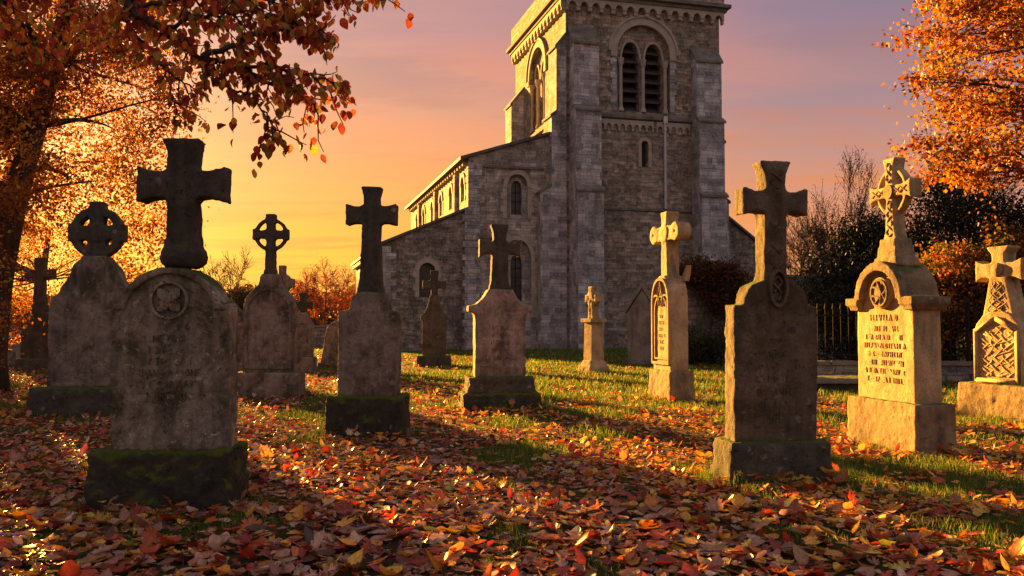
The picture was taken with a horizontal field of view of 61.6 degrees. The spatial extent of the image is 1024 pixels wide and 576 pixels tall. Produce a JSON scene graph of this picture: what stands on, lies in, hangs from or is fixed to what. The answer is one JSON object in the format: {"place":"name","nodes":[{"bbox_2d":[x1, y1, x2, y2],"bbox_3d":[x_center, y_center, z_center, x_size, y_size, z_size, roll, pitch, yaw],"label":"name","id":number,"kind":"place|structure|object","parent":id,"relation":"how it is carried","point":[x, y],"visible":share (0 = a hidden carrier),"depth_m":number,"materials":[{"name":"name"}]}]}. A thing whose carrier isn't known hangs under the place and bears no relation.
{"place":"outdoors","nodes":[
{"label":"outdoors","id":0,"kind":"place"},
{"bbox_2d":[0,331,1023,575],"bbox_3d":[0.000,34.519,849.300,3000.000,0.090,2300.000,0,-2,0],"label":"ground","id":1,"kind":"structure","parent":0,"point":[432,527],"depth_m":6.48,"materials":[{"name":"soil"}]},
{"bbox_2d":[7,349,15,365],"bbox_3d":[-14.688,2.086,24.938,0.600,0.600,0.280,0,-2,-5],"label":"headstone","id":2,"kind":"object","parent":1,"relation":"on","point":[11,358],"visible":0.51,"depth_m":24.89,"materials":[{"name":"stone"}]},
{"bbox_2d":[8,337,20,348],"bbox_3d":[-19.142,2.302,32.935,1.220,0.820,0.280,0,-2,-5],"label":"autumn foliage","id":3,"kind":"object","parent":1,"relation":"on","point":[11,338],"visible":0.06,"depth_m":32.88,"materials":[{"name":"plant"}]},
{"bbox_2d":[10,344,20,358],"bbox_3d":[-15.436,2.116,26.938,0.640,0.720,0.280,0,-2,-5],"label":"headstone","id":4,"kind":"object","parent":1,"relation":"on","point":[17,349],"visible":0.13,"depth_m":26.87,"materials":[{"name":"stone"}]},
{"bbox_2d":[14,257,56,370],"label":"cross gravestone","id":5,"kind":"object","parent":1,"relation":"on","point":[34,346],"visible":0.65,"depth_m":22.73,"materials":[{"name":"stone"}]},
{"bbox_2d":[26,201,128,418],"bbox_3d":[-5.886,0.354,12.094,1.554,3.156,0.710,0,-2,-3],"label":"cross gravestone","id":6,"kind":"object","parent":1,"relation":"on","point":[89,294],"visible":0.76,"depth_m":11.92,"materials":[{"name":"stone"}]},
{"bbox_2d":[8,207,156,345],"bbox_3d":[-18.097,-0.482,31.019,11.903,6.387,7.068,0,-2,0],"label":"golden tree","id":7,"kind":"object","parent":1,"relation":"on","point":[45,253],"visible":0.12,"depth_m":31.02,"materials":[{"name":"orange plant"}]},
{"bbox_2d":[0,0,218,390],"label":"autumn tree","id":8,"kind":"object","parent":1,"relation":"on","point":[25,137],"visible":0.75,"depth_m":16.35,"materials":[{"name":"orange plant"}]},
{"bbox_2d":[84,138,251,514],"bbox_3d":[-2.421,0.317,6.106,1.037,2.762,0.611,0,-2,-2],"label":"cross gravestone","id":9,"kind":"object","parent":1,"relation":"on","point":[174,387],"visible":0.91,"depth_m":5.98,"materials":[{"name":"stone"}]},
{"bbox_2d":[9,325,328,345],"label":"boundary wall","id":10,"kind":"structure","parent":1,"relation":"on","point":[319,334],"depth_m":46.71,"materials":[{"name":"stone"}]},
{"bbox_2d":[11,283,355,324],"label":"woods","id":11,"kind":"object","parent":1,"relation":"on","point":[329,321],"visible":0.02,"depth_m":139.79,"materials":[{"name":"orange plant"}]},
{"bbox_2d":[0,0,413,177],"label":"overhanging tree","id":12,"kind":"object","parent":1,"relation":"on","point":[287,22],"visible":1,"depth_m":4.60,"materials":[{"name":"orange plant"}]},
{"bbox_2d":[199,246,255,291],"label":"bare tree","id":13,"kind":"object","parent":1,"relation":"on","point":[224,270],"visible":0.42,"depth_m":60.56,"materials":[{"name":"brown plant"}]},
{"bbox_2d":[229,298,242,371],"bbox_3d":[-6.121,1.200,18.977,0.760,1.967,0.340,-7,-3,5],"label":"headstone","id":14,"kind":"object","parent":1,"relation":"on","point":[240,339],"visible":0.16,"depth_m":18.88,"materials":[{"name":"stone"}]},
{"bbox_2d":[223,279,252,310],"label":"round shrub","id":15,"kind":"object","parent":1,"relation":"on","point":[238,296],"visible":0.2,"depth_m":55.31,"materials":[{"name":"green plant"}]},
{"bbox_2d":[237,282,255,301],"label":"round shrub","id":16,"kind":"object","parent":1,"relation":"on","point":[249,286],"visible":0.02,"depth_m":57.84,"materials":[{"name":"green plant"}]},
{"bbox_2d":[237,214,305,398],"bbox_3d":[-4.228,0.362,14.998,1.187,3.324,0.610,0,-2,-1],"label":"cross gravestone","id":17,"kind":"object","parent":1,"relation":"on","point":[269,362],"visible":0.88,"depth_m":14.86,"materials":[{"name":"stone"}]},
{"bbox_2d":[278,265,295,290],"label":"cross gravestone","id":18,"kind":"object","parent":1,"relation":"on","point":[288,281],"visible":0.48,"depth_m":25.45,"materials":[{"name":"stone"}]},
{"bbox_2d":[296,293,316,372],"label":"cross gravestone","id":19,"kind":"object","parent":1,"relation":"on","point":[306,359],"visible":0.69,"depth_m":21.84,"materials":[{"name":"stone"}]},
{"bbox_2d":[289,253,355,324],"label":"red tree","id":20,"kind":"object","parent":1,"relation":"on","point":[317,304],"visible":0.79,"depth_m":56.50,"materials":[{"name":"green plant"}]},
{"bbox_2d":[317,320,338,368],"bbox_3d":[-4.886,1.637,23.965,0.840,1.465,0.320,9,-3,-6],"label":"headstone","id":21,"kind":"object","parent":1,"relation":"on","point":[329,357],"visible":0.45,"depth_m":23.87,"materials":[{"name":"stone"}]},
{"bbox_2d":[324,186,410,439],"bbox_3d":[-1.625,0.332,9.843,0.928,2.999,0.584,0,-2,2],"label":"cross gravestone","id":22,"kind":"object","parent":1,"relation":"on","point":[370,397],"visible":0.92,"depth_m":9.72,"materials":[{"name":"stone"}]},
{"bbox_2d":[417,270,450,366],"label":"cross gravestone","id":23,"kind":"object","parent":1,"relation":"on","point":[434,317],"visible":0.89,"depth_m":24.81,"materials":[{"name":"stone"}]},
{"bbox_2d":[457,224,542,411],"bbox_3d":[-0.187,0.492,12.796,1.223,2.881,0.758,0,-2,-10],"label":"cross gravestone","id":24,"kind":"object","parent":1,"relation":"on","point":[499,310],"visible":0.93,"depth_m":12.64,"materials":[{"name":"stone"}]},
{"bbox_2d":[0,353,1023,575],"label":"fallen leaves","id":25,"kind":"object","parent":1,"relation":"on","point":[851,512],"depth_m":5.70,"materials":[{"name":"orange plant"}]},
{"bbox_2d":[0,346,1023,575],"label":"grass","id":26,"kind":"structure","parent":1,"relation":"on","point":[541,360],"depth_m":9.35,"materials":[{"name":"green plant"}]},
{"bbox_2d":[351,0,755,350],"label":"church","id":27,"kind":"structure","parent":1,"relation":"on","point":[595,165],"depth_m":40.96,"materials":[{"name":"stone"}]},
{"bbox_2d":[415,210,417,227],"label":"window","id":28,"kind":"structure","parent":27,"relation":"in","point":[416,214],"depth_m":54.86,"materials":[{"name":"stone"}]},
{"bbox_2d":[421,205,425,224],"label":"window","id":29,"kind":"structure","parent":27,"relation":"in","point":[423,207],"depth_m":52.06,"materials":[{"name":"stone"}]},
{"bbox_2d":[413,258,440,296],"bbox_3d":[-3.891,-0.445,39.168,1.300,1.850,0.400,1,-2,-15],"label":"window","id":30,"kind":"structure","parent":27,"relation":"in","point":[422,269],"depth_m":39.22,"materials":[{"name":"stone"}]},
{"bbox_2d":[430,198,432,221],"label":"window","id":31,"kind":"structure","parent":27,"relation":"in","point":[431,201],"depth_m":49.38,"materials":[{"name":"stone"}]},
{"bbox_2d":[438,191,442,216],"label":"window","id":32,"kind":"structure","parent":27,"relation":"in","point":[440,193],"depth_m":46.32,"materials":[{"name":"stone"}]},
{"bbox_2d":[448,183,452,210],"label":"window","id":33,"kind":"structure","parent":27,"relation":"in","point":[450,184],"depth_m":43.87,"materials":[{"name":"stone"}]},
{"bbox_2d":[459,173,465,202],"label":"window","id":34,"kind":"structure","parent":27,"relation":"in","point":[462,174],"depth_m":40.84,"materials":[{"name":"stone"}]},
{"bbox_2d":[501,170,533,218],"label":"window","id":35,"kind":"structure","parent":27,"relation":"in","point":[515,187],"depth_m":40.25,"materials":[{"name":"stone"}]},
{"bbox_2d":[506,236,537,312],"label":"window","id":36,"kind":"structure","parent":27,"relation":"in","point":[515,261],"depth_m":40.18,"materials":[{"name":"stone"}]},
{"bbox_2d":[525,38,547,133],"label":"belfry window","id":37,"kind":"structure","parent":27,"relation":"in","point":[539,42],"depth_m":45.09,"materials":[{"name":"stone"}]},
{"bbox_2d":[608,15,678,113],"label":"belfry window","id":38,"kind":"structure","parent":27,"relation":"in","point":[632,21],"depth_m":41.90,"materials":[{"name":"stone"}]},
{"bbox_2d":[638,137,651,166],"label":"window","id":39,"kind":"structure","parent":27,"relation":"in","point":[641,140],"depth_m":41.49,"materials":[{"name":"stone"}]},
{"bbox_2d":[578,286,608,373],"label":"cross gravestone","id":40,"kind":"object","parent":1,"relation":"on","point":[593,361],"visible":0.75,"depth_m":21.63,"materials":[{"name":"stone"}]},
{"bbox_2d":[624,283,650,364],"bbox_3d":[3.946,1.152,25.975,1.072,2.609,0.400,-1,-2,14],"label":"headstone","id":41,"kind":"object","parent":1,"relation":"on","point":[639,329],"visible":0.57,"depth_m":25.87,"materials":[{"name":"grey stone"}]},
{"bbox_2d":[648,211,694,402],"bbox_3d":[2.617,0.362,14.196,0.464,3.251,1.109,1,-2,-15],"label":"cross gravestone","id":42,"kind":"object","parent":1,"relation":"on","point":[670,374],"visible":0.92,"depth_m":13.94,"materials":[{"name":"stone"}]},
{"bbox_2d":[688,320,725,365],"bbox_3d":[5.865,1.655,25.454,2.763,1.482,1.851,0,-2,0],"label":"shrub","id":43,"kind":"object","parent":1,"relation":"on","point":[709,345],"visible":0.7,"depth_m":25.28,"materials":[{"name":"green plant"}]},
{"bbox_2d":[686,274,854,361],"bbox_3d":[8.564,1.121,28.228,7.274,3.165,0.594,1,-2,-20],"label":"bush","id":44,"kind":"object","parent":1,"relation":"on","point":[695,313],"depth_m":27.05,"materials":[{"name":"green plant"}]},
{"bbox_2d":[660,251,753,356],"bbox_3d":[6.176,0.554,26.667,3.196,3.578,1.610,0,-2,0],"label":"ivy","id":45,"kind":"object","parent":44,"relation":"on","point":[706,274],"visible":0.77,"depth_m":26.49,"materials":[{"name":"plant"}]},
{"bbox_2d":[710,160,833,486],"bbox_3d":[2.140,0.333,7.101,0.917,2.770,0.436,1,-2,-10],"label":"cross gravestone","id":46,"kind":"object","parent":1,"relation":"on","point":[771,361],"visible":0.87,"depth_m":7.00,"materials":[{"name":"stone"}]},
{"bbox_2d":[786,203,839,274],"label":"bare tree","id":47,"kind":"object","parent":1,"relation":"on","point":[792,252],"visible":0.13,"depth_m":57.48,"materials":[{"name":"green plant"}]},
{"bbox_2d":[787,217,850,274],"bbox_3d":[11.082,0.011,30.533,2.907,5.180,2.188,2,-3,-42],"label":"bare tree","id":48,"kind":"object","parent":1,"relation":"on","point":[809,261],"visible":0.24,"depth_m":30.57,"materials":[{"name":"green plant"}]},
{"bbox_2d":[786,146,882,359],"bbox_3d":[10.212,-0.996,27.528,4.386,6.959,2.529,-1,-2,24],"label":"bare tree","id":49,"kind":"object","parent":1,"relation":"on","point":[820,240],"visible":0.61,"depth_m":27.23,"materials":[{"name":"brown plant"}]},
{"bbox_2d":[817,375,858,391],"bbox_3d":[6.301,1.866,16.333,1.535,0.375,0.918,0,-2,3],"label":"ledger tomb","id":50,"kind":"object","parent":1,"relation":"on","point":[841,382],"visible":0.38,"depth_m":15.99,"materials":[{"name":"stone"}]},
{"bbox_2d":[787,206,931,360],"bbox_3d":[9.214,0.026,23.055,4.111,5.064,4.152,-1,-3,33],"label":"yew tree","id":51,"kind":"object","parent":1,"relation":"on","point":[843,272],"visible":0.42,"depth_m":22.83,"materials":[{"name":"green plant"}]},
{"bbox_2d":[817,360,973,382],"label":"kerb wall","id":52,"kind":"structure","parent":1,"relation":"on","point":[957,370],"depth_m":18.34,"materials":[{"name":"stone"}]},
{"bbox_2d":[809,297,982,360],"bbox_3d":[9.829,0.919,18.504,6.987,1.430,0.095,0,-2,4],"label":"iron fence","id":53,"kind":"object","parent":52,"relation":"on","point":[967,315],"visible":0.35,"depth_m":18.53,"materials":[{"name":"metal"}]},
{"bbox_2d":[846,157,956,456],"bbox_3d":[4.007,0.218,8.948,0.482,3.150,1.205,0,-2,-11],"label":"cross gravestone","id":54,"kind":"object","parent":1,"relation":"on","point":[898,303],"visible":0.95,"depth_m":8.73,"materials":[{"name":"stone"}]},
{"bbox_2d":[830,152,1023,360],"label":"yew tree","id":55,"kind":"object","parent":1,"relation":"on","point":[954,213],"visible":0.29,"depth_m":22.09,"materials":[{"name":"green plant"}]},
{"bbox_2d":[871,0,1023,218],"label":"maple tree","id":56,"kind":"object","parent":1,"relation":"on","point":[978,111],"visible":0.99,"depth_m":16.80,"materials":[{"name":"orange plant"}]},
{"bbox_2d":[907,170,1015,261],"bbox_3d":[15.159,-0.958,30.131,3.380,7.079,3.810,1,-2,-26],"label":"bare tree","id":57,"kind":"object","parent":1,"relation":"on","point":[945,212],"visible":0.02,"depth_m":30.30,"materials":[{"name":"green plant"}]},
{"bbox_2d":[905,117,1023,275],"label":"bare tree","id":58,"kind":"object","parent":1,"relation":"on","point":[967,187],"visible":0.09,"depth_m":26.98,"materials":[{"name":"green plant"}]},
{"bbox_2d":[915,204,1023,353],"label":"autumn hedge","id":59,"kind":"object","parent":1,"relation":"on","point":[963,268],"visible":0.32,"depth_m":19.51,"materials":[{"name":"orange plant"}]},
{"bbox_2d":[920,182,1023,360],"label":"yew tree","id":60,"kind":"object","parent":1,"relation":"on","point":[1007,218],"visible":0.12,"depth_m":21.66,"materials":[{"name":"green plant"}]},
{"bbox_2d":[957,245,1023,421],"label":"cross gravestone","id":61,"kind":"object","parent":1,"relation":"on","point":[996,386],"visible":0.93,"depth_m":11.40,"materials":[{"name":"stone"}]},
{"bbox_2d":[0,0,1023,317],"label":"sky","id":62,"kind":"structure","parent":0,"point":[802,80],"materials":[{"name":"orange"}]}
]}

